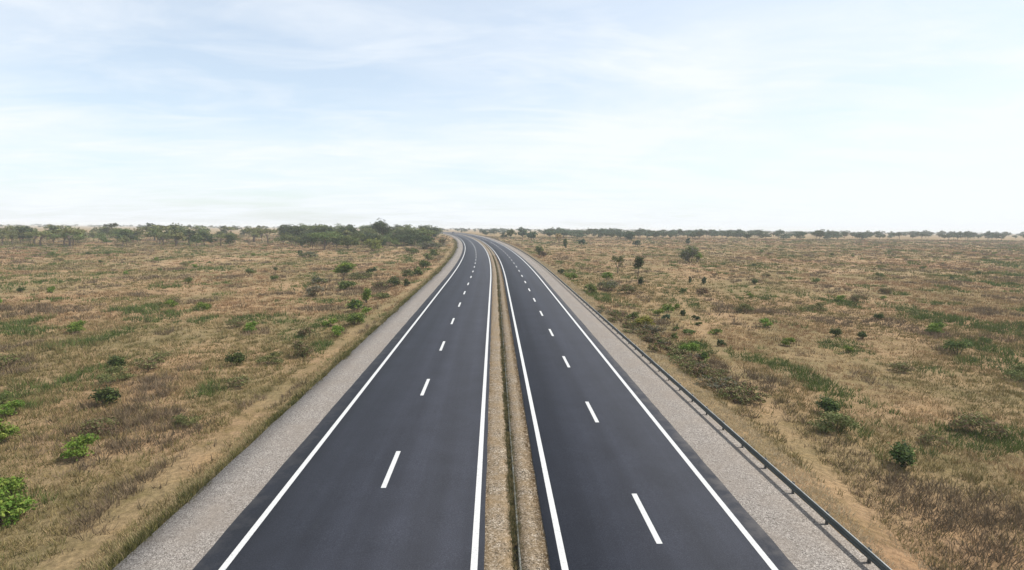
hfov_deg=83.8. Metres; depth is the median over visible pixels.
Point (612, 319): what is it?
dry shrub
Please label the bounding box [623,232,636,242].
tree
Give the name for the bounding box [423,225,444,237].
woodland tree
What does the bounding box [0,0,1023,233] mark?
sky
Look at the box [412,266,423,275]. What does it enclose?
shrub
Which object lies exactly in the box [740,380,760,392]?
dry shrub
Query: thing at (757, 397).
dry shrub
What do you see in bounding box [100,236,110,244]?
woodland tree
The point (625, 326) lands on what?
dry shrub
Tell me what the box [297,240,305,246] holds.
woodland tree
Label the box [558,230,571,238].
tree
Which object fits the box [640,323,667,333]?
shrub
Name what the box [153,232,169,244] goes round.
woodland tree
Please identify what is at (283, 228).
woodland tree
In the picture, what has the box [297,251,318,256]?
shrub
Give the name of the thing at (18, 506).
field shrub
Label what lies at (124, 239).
woodland tree
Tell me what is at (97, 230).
woodland tree
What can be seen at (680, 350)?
dry shrub
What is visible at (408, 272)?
shrub
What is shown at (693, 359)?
dry shrub
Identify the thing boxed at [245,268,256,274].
field shrub
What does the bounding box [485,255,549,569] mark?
median weeds
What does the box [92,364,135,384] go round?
field shrub
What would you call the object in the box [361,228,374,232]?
woodland tree
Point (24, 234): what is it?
woodland tree
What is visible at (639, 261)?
slender tree
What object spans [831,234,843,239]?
tree
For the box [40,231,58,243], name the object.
woodland tree
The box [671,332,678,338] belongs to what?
shrub
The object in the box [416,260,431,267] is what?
shrub
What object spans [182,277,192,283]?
field shrub
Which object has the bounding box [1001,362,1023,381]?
field shrub
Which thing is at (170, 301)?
field shrub
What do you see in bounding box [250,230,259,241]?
woodland tree
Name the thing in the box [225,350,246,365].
field shrub
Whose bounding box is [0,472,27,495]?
field shrub
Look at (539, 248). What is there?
shrub
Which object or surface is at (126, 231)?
woodland tree
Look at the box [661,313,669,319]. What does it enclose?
shrub
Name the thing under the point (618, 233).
tree
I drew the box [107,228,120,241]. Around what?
woodland tree
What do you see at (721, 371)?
dry shrub
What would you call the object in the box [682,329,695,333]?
shrub
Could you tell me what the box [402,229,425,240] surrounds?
woodland tree
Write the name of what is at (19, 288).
field shrub
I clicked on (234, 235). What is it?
woodland tree
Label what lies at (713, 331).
shrub
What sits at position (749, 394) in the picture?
dry shrub
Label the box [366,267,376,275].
shrub
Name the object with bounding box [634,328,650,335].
dry shrub
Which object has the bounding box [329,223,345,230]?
woodland tree
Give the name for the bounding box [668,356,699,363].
dry shrub
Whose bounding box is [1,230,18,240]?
woodland tree
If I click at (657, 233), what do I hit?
tree
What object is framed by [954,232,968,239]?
tree
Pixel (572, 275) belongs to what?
shrub
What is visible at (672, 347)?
dry shrub
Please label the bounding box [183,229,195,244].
woodland tree
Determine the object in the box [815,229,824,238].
tree
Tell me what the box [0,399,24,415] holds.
field shrub
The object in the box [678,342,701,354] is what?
shrub
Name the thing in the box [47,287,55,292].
field shrub
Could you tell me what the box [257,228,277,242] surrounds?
woodland tree
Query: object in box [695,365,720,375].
dry shrub
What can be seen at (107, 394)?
field shrub
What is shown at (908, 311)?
field shrub
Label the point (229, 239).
woodland tree
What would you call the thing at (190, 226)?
wood
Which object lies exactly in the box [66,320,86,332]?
field shrub
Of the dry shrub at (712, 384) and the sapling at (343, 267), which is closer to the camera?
the dry shrub at (712, 384)
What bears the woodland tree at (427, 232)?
on the ground at (128, 509)
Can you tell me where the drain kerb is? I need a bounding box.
[455,233,521,569]
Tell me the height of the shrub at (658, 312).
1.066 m
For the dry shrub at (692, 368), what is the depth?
39.67 m
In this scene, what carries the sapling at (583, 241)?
on the ground at (128, 509)
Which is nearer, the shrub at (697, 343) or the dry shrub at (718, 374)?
the dry shrub at (718, 374)
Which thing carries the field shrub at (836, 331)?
on the ground at (128, 509)
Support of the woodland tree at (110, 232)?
on the ground at (128, 509)
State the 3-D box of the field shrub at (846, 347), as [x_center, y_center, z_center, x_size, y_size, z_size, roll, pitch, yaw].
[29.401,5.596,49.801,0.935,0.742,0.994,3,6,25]
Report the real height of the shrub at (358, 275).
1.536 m
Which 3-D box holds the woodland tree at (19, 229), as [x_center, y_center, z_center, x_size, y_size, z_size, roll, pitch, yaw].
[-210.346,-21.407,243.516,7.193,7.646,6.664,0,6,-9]
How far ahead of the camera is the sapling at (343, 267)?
104.53 m
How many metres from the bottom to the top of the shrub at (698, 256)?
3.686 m
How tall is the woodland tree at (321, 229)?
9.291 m
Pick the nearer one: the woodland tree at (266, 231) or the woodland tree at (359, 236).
the woodland tree at (359, 236)
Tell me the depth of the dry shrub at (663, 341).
49.81 m
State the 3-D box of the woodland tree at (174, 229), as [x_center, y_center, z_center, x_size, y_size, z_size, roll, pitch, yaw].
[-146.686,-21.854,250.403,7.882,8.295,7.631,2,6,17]
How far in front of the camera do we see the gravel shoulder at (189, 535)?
23.22 m
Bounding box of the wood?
[0,224,1023,235]
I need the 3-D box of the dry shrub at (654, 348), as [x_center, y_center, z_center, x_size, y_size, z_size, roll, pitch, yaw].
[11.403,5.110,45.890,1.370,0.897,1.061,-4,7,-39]
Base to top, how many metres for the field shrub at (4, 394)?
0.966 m
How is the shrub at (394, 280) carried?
on the ground at (128, 509)
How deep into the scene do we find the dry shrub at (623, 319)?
58.66 m
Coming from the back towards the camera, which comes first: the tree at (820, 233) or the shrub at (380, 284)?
the tree at (820, 233)
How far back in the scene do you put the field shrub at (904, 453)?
25.58 m
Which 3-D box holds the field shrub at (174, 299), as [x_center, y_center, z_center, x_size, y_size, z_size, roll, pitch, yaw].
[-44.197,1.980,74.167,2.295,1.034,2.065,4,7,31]
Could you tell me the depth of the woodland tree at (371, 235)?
235.61 m
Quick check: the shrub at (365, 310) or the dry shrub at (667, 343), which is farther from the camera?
the shrub at (365, 310)
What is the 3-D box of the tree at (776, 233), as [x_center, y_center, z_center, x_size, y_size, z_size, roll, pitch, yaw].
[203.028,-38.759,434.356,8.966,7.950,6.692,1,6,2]
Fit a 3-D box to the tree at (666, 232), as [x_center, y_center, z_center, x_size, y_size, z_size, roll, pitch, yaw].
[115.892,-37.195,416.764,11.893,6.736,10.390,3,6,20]
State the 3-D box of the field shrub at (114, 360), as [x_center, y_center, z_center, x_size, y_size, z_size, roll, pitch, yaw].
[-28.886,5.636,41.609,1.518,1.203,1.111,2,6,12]
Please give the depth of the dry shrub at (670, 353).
45.99 m
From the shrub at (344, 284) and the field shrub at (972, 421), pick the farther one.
the shrub at (344, 284)
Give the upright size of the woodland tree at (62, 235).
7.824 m
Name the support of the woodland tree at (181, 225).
on the ground at (128, 509)
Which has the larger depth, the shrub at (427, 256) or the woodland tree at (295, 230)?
the woodland tree at (295, 230)
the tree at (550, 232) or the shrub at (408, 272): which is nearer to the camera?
the shrub at (408, 272)
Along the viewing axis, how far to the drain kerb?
22.96 m
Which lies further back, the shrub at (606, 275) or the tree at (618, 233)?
the tree at (618, 233)
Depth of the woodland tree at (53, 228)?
266.96 m
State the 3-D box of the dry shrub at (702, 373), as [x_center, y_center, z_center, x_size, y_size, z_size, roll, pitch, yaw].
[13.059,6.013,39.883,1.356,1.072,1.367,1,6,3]
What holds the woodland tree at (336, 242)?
on the ground at (128, 509)
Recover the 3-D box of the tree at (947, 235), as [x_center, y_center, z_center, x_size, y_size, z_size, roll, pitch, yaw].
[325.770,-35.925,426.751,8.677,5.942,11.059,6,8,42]
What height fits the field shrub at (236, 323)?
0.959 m
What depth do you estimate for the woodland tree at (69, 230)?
217.44 m
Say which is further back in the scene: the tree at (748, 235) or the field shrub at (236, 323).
the tree at (748, 235)
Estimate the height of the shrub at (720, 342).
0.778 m
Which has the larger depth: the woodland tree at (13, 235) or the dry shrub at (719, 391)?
the woodland tree at (13, 235)
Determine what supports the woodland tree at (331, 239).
on the ground at (128, 509)
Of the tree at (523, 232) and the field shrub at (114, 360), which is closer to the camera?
the field shrub at (114, 360)
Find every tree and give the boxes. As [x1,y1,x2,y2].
[0,226,12,243]
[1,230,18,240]
[5,224,23,231]
[15,226,26,242]
[17,226,33,242]
[18,231,37,243]
[24,230,53,245]
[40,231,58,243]
[43,224,65,228]
[45,226,60,230]
[47,226,83,243]
[51,227,87,245]
[63,235,80,244]
[87,231,96,239]
[90,226,108,232]
[91,232,105,239]
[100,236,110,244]
[102,223,121,232]
[103,226,127,240]
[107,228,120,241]
[114,231,134,244]
[116,228,133,237]
[117,236,131,245]
[132,227,145,236]
[140,227,167,243]
[145,223,156,231]
[148,225,178,240]
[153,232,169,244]
[166,226,186,243]
[169,229,185,245]
[172,223,190,229]
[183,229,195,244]
[189,234,202,245]
[190,225,210,231]
[195,228,212,239]
[197,232,211,244]
[206,235,218,242]
[213,234,226,245]
[222,226,237,232]
[224,235,234,245]
[225,233,243,243]
[240,229,249,235]
[245,227,262,240]
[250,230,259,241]
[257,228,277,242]
[274,236,291,243]
[277,224,293,234]
[279,232,300,244]
[287,225,305,243]
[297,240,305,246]
[301,232,310,245]
[305,224,334,241]
[305,232,343,249]
[306,232,317,247]
[309,225,334,232]
[315,239,330,244]
[321,231,342,246]
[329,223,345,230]
[330,236,341,247]
[335,225,356,234]
[337,236,360,249]
[343,230,351,236]
[351,231,365,239]
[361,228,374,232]
[365,233,377,239]
[370,218,393,235]
[389,237,401,245]
[395,228,405,233]
[395,234,404,245]
[399,237,408,245]
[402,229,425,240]
[404,224,418,232]
[405,238,415,245]
[415,228,435,234]
[420,234,432,243]
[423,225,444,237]
[427,226,438,235]
[506,228,514,238]
[518,227,526,239]
[525,231,537,242]
[543,229,553,237]
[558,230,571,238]
[615,230,621,236]
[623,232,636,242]
[633,256,647,284]
[649,231,663,238]
[663,230,677,234]
[709,231,720,236]
[720,230,737,238]
[731,230,743,236]
[743,232,751,239]
[751,231,766,236]
[774,229,784,237]
[794,231,806,238]
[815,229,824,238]
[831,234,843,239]
[870,232,885,238]
[890,232,904,238]
[904,231,918,237]
[914,231,926,237]
[921,230,930,237]
[940,233,954,238]
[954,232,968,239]
[963,231,973,237]
[982,231,993,239]
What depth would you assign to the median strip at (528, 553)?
22.95 m
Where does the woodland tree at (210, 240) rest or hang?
on the ground at (128, 509)
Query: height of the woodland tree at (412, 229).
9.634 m
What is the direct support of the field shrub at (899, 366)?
on the ground at (128, 509)
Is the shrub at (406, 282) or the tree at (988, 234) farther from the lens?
the tree at (988, 234)
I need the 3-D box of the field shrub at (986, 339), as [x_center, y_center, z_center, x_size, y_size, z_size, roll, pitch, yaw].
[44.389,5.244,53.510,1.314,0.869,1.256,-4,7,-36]
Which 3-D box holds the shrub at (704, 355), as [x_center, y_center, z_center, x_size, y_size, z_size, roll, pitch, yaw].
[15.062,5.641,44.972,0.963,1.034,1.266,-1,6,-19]
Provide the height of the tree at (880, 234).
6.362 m
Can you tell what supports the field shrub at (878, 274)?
on the ground at (128, 509)
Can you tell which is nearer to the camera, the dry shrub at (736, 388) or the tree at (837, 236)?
the dry shrub at (736, 388)
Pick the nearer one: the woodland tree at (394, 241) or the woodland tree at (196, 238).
the woodland tree at (394, 241)
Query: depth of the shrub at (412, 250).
191.49 m
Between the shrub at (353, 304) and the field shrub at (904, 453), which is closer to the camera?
the field shrub at (904, 453)
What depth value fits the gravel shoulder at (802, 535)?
23.61 m
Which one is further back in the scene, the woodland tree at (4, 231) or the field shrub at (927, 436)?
the woodland tree at (4, 231)
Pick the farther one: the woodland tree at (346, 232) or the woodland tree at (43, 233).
the woodland tree at (346, 232)
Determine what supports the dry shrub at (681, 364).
on the ground at (128, 509)
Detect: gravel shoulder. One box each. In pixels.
[112,233,462,569]
[455,232,879,569]
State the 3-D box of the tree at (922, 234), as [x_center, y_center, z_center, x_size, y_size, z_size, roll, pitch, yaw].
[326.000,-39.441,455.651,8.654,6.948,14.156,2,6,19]
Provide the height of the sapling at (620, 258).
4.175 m
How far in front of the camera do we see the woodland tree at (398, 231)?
288.56 m
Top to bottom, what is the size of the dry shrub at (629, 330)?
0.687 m
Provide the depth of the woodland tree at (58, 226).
315.34 m
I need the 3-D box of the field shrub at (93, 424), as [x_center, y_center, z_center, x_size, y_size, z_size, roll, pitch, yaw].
[-21.144,7.195,29.335,2.023,1.014,2.248,-1,6,-16]
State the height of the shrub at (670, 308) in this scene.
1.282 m
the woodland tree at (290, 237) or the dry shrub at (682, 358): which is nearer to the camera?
the dry shrub at (682, 358)
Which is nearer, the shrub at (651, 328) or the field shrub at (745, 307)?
the shrub at (651, 328)
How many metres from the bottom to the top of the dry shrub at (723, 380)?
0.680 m
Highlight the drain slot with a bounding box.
[488,249,518,569]
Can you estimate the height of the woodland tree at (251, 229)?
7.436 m
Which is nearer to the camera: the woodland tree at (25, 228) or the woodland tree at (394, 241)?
the woodland tree at (394, 241)
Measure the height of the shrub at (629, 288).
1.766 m
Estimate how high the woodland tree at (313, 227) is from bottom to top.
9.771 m
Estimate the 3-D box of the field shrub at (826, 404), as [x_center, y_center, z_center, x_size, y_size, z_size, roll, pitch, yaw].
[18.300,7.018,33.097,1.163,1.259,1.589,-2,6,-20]
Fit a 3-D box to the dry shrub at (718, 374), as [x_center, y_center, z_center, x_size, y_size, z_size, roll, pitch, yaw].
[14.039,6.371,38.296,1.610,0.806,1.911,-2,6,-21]
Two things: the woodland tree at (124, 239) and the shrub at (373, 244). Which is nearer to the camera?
the shrub at (373, 244)
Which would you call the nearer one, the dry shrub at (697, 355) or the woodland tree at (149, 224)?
the dry shrub at (697, 355)
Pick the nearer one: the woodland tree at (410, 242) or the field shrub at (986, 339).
the field shrub at (986, 339)
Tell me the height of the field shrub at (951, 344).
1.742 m
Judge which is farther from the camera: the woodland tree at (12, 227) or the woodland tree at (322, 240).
the woodland tree at (12, 227)
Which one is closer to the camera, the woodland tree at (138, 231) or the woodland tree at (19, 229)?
the woodland tree at (19, 229)
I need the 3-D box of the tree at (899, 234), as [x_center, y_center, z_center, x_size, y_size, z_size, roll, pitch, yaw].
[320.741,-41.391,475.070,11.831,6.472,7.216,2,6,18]
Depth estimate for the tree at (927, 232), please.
540.02 m
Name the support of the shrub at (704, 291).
on the ground at (128, 509)
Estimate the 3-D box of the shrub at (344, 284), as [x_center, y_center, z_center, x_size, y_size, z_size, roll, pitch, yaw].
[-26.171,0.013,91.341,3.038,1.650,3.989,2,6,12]
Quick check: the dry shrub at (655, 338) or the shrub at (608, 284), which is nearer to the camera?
the dry shrub at (655, 338)
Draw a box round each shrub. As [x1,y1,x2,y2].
[0,352,26,368]
[0,390,13,403]
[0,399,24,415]
[0,416,20,441]
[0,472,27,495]
[0,488,37,527]
[16,286,26,292]
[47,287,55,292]
[59,432,100,460]
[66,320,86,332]
[75,413,122,434]
[87,385,122,404]
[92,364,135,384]
[106,355,126,367]
[127,355,168,370]
[152,351,174,358]
[164,296,180,302]
[164,299,178,307]
[171,413,202,425]
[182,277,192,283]
[197,302,209,309]
[223,374,250,387]
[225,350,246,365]
[226,319,244,326]
[242,321,258,331]
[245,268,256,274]
[255,351,284,363]
[268,274,278,280]
[291,339,313,356]
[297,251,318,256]
[297,327,315,335]
[304,284,327,295]
[311,276,328,283]
[321,317,337,326]
[330,324,344,335]
[336,280,359,289]
[344,310,366,324]
[345,298,364,310]
[346,271,375,278]
[360,288,371,302]
[362,238,383,250]
[362,306,371,312]
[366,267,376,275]
[371,281,393,287]
[371,292,392,297]
[386,274,401,284]
[401,268,414,277]
[403,278,409,285]
[405,247,419,252]
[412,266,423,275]
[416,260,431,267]
[417,241,432,248]
[423,252,434,259]
[428,249,439,255]
[429,242,445,247]
[534,246,543,255]
[563,238,567,247]
[565,272,576,279]
[583,282,598,293]
[594,279,619,289]
[597,308,611,313]
[601,272,612,279]
[607,315,620,321]
[615,284,637,293]
[616,316,630,323]
[620,324,639,328]
[622,327,638,332]
[627,311,639,317]
[631,314,655,325]
[632,240,640,245]
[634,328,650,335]
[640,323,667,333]
[641,334,654,341]
[641,336,660,341]
[647,344,660,351]
[652,308,664,314]
[654,339,666,345]
[658,341,673,348]
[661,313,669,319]
[662,304,675,311]
[663,345,679,350]
[666,351,685,355]
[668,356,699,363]
[670,348,691,358]
[670,354,686,362]
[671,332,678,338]
[675,362,695,368]
[678,244,698,262]
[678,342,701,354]
[680,363,710,376]
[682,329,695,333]
[687,356,709,366]
[688,353,702,359]
[689,340,702,345]
[690,364,709,376]
[693,253,703,260]
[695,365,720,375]
[695,374,724,387]
[696,288,709,293]
[700,350,709,360]
[707,367,733,375]
[708,328,722,333]
[709,372,731,384]
[711,375,741,386]
[712,377,734,384]
[714,385,746,397]
[717,339,726,345]
[721,384,750,395]
[731,388,758,401]
[731,390,755,403]
[733,303,753,311]
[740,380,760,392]
[747,391,770,402]
[751,278,757,283]
[759,317,772,326]
[780,337,795,345]
[806,302,827,310]
[806,410,862,432]
[814,395,841,414]
[829,327,841,336]
[835,295,846,301]
[843,345,854,352]
[849,294,872,301]
[856,331,867,338]
[873,312,884,319]
[875,272,885,277]
[877,287,895,293]
[886,361,914,371]
[886,440,916,466]
[904,308,918,313]
[915,431,955,446]
[924,322,946,333]
[937,338,973,354]
[942,410,1013,438]
[978,336,993,343]
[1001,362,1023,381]
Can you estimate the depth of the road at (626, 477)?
23.36 m
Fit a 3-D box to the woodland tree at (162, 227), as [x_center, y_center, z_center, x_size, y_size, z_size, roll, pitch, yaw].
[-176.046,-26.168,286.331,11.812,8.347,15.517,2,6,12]
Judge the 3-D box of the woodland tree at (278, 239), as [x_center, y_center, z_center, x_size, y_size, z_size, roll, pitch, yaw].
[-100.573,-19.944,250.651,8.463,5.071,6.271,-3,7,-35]
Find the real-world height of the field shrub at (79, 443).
1.239 m
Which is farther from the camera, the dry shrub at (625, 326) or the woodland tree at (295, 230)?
the woodland tree at (295, 230)
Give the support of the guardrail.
on the gravel shoulder at (802, 535)
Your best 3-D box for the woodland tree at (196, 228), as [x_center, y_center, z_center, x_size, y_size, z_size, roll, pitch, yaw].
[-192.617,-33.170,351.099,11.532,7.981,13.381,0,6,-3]
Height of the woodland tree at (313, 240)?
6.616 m
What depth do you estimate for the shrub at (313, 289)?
81.96 m
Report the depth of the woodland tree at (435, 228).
337.16 m
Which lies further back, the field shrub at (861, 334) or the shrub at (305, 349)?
the field shrub at (861, 334)
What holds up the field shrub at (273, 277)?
on the ground at (128, 509)
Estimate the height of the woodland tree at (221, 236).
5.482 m
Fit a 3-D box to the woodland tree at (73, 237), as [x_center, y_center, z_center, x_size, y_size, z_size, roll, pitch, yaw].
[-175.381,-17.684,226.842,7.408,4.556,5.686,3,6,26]
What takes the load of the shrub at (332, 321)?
on the ground at (128, 509)
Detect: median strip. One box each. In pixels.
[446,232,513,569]
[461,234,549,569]
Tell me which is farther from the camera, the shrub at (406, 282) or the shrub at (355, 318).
the shrub at (406, 282)
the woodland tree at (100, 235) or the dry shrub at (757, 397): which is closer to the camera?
the dry shrub at (757, 397)
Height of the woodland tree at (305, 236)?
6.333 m
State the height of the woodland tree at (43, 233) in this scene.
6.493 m
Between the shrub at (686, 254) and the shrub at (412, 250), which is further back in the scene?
the shrub at (412, 250)
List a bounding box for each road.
[192,232,491,569]
[447,232,797,569]
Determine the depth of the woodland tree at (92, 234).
274.45 m
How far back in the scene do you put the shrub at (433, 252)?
172.95 m
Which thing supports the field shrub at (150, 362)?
on the ground at (128, 509)
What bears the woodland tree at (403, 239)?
on the ground at (128, 509)
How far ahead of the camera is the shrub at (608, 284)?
91.19 m
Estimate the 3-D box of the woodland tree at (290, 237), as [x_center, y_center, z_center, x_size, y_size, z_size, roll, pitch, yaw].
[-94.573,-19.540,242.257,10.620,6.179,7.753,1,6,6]
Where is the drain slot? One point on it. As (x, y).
(516, 548)
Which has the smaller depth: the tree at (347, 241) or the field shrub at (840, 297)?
the field shrub at (840, 297)
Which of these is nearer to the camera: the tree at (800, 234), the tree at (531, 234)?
the tree at (531, 234)
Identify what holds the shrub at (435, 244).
on the ground at (128, 509)
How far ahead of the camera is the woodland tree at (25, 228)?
238.28 m
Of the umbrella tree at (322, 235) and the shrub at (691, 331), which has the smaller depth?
the shrub at (691, 331)
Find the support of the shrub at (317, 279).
on the ground at (128, 509)
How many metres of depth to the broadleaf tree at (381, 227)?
258.71 m
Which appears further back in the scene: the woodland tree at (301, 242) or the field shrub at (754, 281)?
the woodland tree at (301, 242)
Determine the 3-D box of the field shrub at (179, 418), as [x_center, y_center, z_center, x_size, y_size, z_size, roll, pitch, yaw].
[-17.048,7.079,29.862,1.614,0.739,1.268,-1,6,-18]
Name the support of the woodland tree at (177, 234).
on the ground at (128, 509)
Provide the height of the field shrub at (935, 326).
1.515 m
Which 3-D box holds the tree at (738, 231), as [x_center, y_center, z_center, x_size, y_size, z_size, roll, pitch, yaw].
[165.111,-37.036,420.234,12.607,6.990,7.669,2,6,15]
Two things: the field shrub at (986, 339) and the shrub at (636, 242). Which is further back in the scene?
the shrub at (636, 242)
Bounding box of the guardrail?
[458,232,891,569]
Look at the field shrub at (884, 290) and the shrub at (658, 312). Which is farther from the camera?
the field shrub at (884, 290)
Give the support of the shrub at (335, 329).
on the ground at (128, 509)
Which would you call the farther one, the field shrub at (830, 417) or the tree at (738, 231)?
the tree at (738, 231)
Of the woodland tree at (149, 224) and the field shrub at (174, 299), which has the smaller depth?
the field shrub at (174, 299)
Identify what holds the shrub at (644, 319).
on the ground at (128, 509)
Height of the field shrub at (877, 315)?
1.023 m
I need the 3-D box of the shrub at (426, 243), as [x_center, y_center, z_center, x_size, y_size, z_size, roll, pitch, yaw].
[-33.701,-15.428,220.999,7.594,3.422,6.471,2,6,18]
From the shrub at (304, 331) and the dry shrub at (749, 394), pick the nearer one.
the dry shrub at (749, 394)
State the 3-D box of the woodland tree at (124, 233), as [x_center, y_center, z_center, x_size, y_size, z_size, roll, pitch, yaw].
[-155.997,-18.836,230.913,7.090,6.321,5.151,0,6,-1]
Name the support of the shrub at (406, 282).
on the ground at (128, 509)
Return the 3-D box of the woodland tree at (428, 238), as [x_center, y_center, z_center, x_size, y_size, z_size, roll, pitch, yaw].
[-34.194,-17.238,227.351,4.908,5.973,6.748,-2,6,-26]
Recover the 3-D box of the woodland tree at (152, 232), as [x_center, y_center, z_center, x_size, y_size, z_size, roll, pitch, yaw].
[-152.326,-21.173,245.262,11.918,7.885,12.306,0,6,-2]
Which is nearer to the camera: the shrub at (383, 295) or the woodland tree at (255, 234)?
the shrub at (383, 295)
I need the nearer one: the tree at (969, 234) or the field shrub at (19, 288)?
the field shrub at (19, 288)
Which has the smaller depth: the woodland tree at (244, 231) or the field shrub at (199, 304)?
the field shrub at (199, 304)
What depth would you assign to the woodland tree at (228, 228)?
335.31 m
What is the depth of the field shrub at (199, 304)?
68.21 m
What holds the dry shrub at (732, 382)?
on the ground at (128, 509)
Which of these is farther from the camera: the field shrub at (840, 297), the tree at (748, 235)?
the tree at (748, 235)
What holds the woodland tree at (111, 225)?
on the ground at (128, 509)
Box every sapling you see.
[330,261,356,279]
[576,239,586,246]
[611,255,624,272]
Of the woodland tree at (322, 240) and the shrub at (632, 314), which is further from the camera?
the woodland tree at (322, 240)
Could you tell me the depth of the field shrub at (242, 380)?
36.42 m
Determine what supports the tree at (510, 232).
on the ground at (128, 509)
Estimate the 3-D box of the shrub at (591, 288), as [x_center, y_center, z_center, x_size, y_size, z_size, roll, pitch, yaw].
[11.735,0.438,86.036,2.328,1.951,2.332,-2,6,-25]
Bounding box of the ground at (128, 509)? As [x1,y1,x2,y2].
[0,225,1023,569]
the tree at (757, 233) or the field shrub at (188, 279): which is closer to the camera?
the field shrub at (188, 279)
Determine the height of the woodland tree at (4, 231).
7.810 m
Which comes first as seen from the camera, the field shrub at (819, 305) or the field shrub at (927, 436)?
the field shrub at (927, 436)
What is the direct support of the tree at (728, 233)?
on the ground at (128, 509)
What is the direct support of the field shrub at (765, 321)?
on the ground at (128, 509)
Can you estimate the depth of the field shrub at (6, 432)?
28.05 m
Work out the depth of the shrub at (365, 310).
64.70 m
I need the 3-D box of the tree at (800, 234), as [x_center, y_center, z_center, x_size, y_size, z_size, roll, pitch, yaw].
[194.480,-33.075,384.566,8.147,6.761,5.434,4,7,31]
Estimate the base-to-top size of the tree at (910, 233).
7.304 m
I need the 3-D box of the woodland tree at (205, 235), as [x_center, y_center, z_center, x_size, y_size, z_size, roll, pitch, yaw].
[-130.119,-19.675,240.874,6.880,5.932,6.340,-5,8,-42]
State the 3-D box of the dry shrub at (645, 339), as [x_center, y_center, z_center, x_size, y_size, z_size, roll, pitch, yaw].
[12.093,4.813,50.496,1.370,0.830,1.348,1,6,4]
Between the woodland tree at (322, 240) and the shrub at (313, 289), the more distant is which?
the woodland tree at (322, 240)
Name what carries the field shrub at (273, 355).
on the ground at (128, 509)
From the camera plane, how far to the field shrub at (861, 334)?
55.14 m
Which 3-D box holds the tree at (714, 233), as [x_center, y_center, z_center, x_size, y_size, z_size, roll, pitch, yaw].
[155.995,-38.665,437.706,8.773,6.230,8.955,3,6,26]
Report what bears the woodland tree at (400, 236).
on the ground at (128, 509)
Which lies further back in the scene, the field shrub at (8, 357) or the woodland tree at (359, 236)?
the woodland tree at (359, 236)
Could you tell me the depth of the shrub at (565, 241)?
247.03 m
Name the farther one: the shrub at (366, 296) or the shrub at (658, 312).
the shrub at (366, 296)
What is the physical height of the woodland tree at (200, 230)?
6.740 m
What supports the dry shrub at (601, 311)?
on the ground at (128, 509)
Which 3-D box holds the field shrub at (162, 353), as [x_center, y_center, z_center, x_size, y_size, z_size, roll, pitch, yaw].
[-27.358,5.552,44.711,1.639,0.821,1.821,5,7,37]
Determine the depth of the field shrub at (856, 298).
81.91 m
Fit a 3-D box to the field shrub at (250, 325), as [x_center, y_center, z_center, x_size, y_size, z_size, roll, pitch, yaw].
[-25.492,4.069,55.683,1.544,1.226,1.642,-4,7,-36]
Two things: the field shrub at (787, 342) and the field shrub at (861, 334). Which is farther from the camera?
the field shrub at (861, 334)
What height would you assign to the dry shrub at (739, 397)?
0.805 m
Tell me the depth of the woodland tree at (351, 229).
255.83 m

